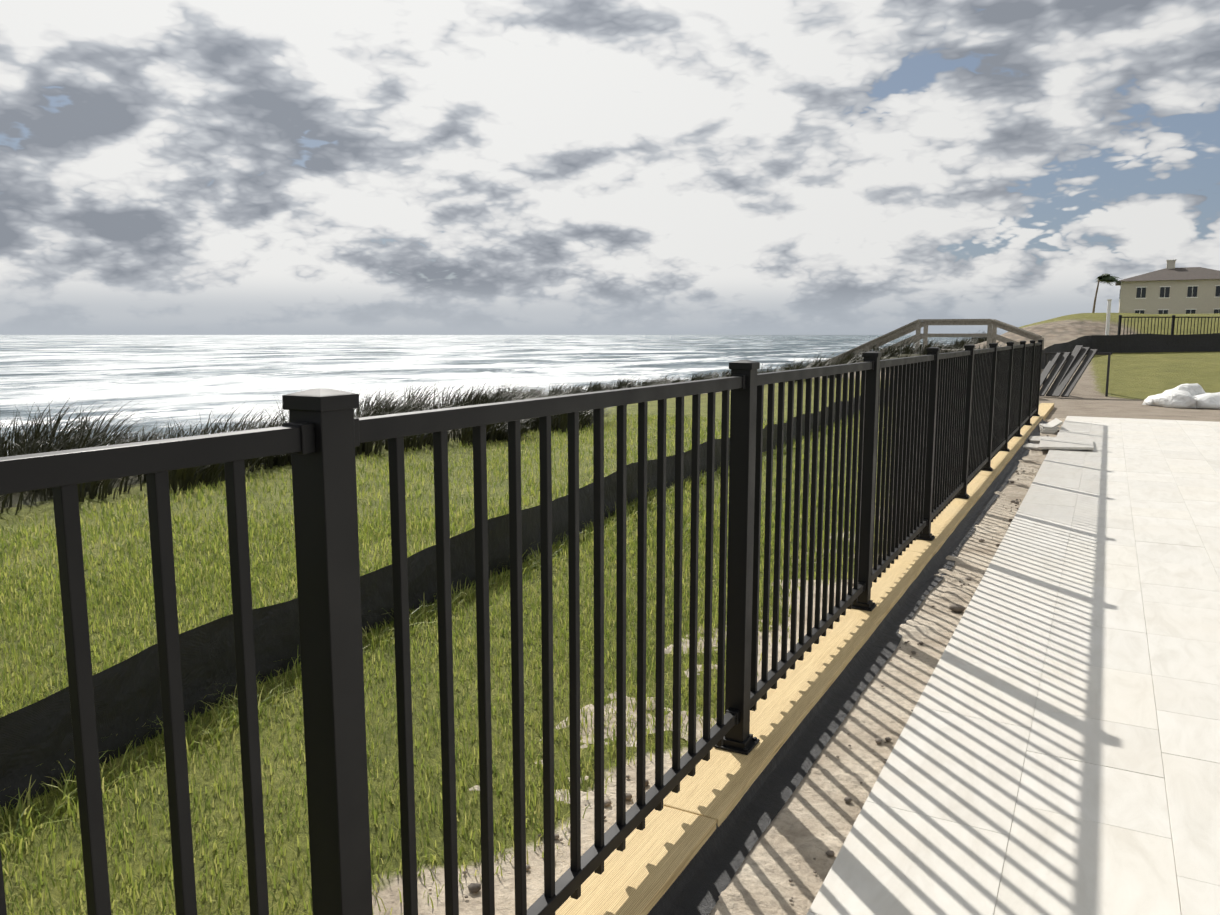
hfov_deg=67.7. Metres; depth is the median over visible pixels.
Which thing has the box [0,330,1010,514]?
dune grass
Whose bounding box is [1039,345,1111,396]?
leaning boards
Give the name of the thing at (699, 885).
fabric strip
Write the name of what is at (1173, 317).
neighbour fence
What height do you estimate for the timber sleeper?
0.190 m
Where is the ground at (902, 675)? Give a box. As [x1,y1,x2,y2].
[0,313,1219,914]
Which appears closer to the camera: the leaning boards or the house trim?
the leaning boards
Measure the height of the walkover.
3.544 m
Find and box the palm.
[1092,274,1122,312]
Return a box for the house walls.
[1119,260,1219,313]
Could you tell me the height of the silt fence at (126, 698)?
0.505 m
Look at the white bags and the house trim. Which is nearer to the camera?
the white bags
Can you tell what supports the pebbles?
on the ground at (902, 675)
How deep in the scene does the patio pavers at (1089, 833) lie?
3.34 m
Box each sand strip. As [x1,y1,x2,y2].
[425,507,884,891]
[710,418,1065,914]
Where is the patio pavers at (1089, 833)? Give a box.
[806,416,1219,914]
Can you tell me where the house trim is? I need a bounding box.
[1119,259,1219,313]
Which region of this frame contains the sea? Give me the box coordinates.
[0,335,976,447]
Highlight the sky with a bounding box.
[0,0,1219,334]
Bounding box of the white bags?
[1142,383,1219,408]
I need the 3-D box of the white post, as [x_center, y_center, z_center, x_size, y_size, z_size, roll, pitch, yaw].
[16.599,-4.098,30.346,0.140,2.340,0.140,4,9,28]
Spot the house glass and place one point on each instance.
(1163, 290)
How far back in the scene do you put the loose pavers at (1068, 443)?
11.85 m
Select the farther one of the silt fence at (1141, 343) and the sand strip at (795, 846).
the silt fence at (1141, 343)
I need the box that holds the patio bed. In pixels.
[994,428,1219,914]
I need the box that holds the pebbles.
[429,425,1060,902]
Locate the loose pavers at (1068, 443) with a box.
[1023,418,1093,449]
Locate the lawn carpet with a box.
[0,412,894,914]
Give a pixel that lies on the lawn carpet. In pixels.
(184, 588)
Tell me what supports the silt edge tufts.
on the ground at (902, 675)
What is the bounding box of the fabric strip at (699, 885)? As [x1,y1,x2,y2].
[647,419,1047,914]
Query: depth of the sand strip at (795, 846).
2.68 m
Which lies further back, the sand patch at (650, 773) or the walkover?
the walkover
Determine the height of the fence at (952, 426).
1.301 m
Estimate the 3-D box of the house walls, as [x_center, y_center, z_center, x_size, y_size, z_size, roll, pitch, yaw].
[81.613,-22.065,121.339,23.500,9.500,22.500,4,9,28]
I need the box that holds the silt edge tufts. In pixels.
[0,411,859,855]
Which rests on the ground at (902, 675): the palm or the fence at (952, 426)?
the palm
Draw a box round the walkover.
[821,319,1043,365]
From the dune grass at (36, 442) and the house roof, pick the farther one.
the house roof
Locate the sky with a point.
(168, 167)
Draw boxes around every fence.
[0,340,1042,914]
[0,386,893,813]
[1041,333,1219,368]
[1117,315,1219,334]
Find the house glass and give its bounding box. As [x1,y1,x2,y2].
[1119,286,1219,313]
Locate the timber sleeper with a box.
[555,403,1053,914]
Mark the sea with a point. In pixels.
(190, 376)
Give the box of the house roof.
[1115,267,1219,285]
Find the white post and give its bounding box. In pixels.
[1105,299,1111,334]

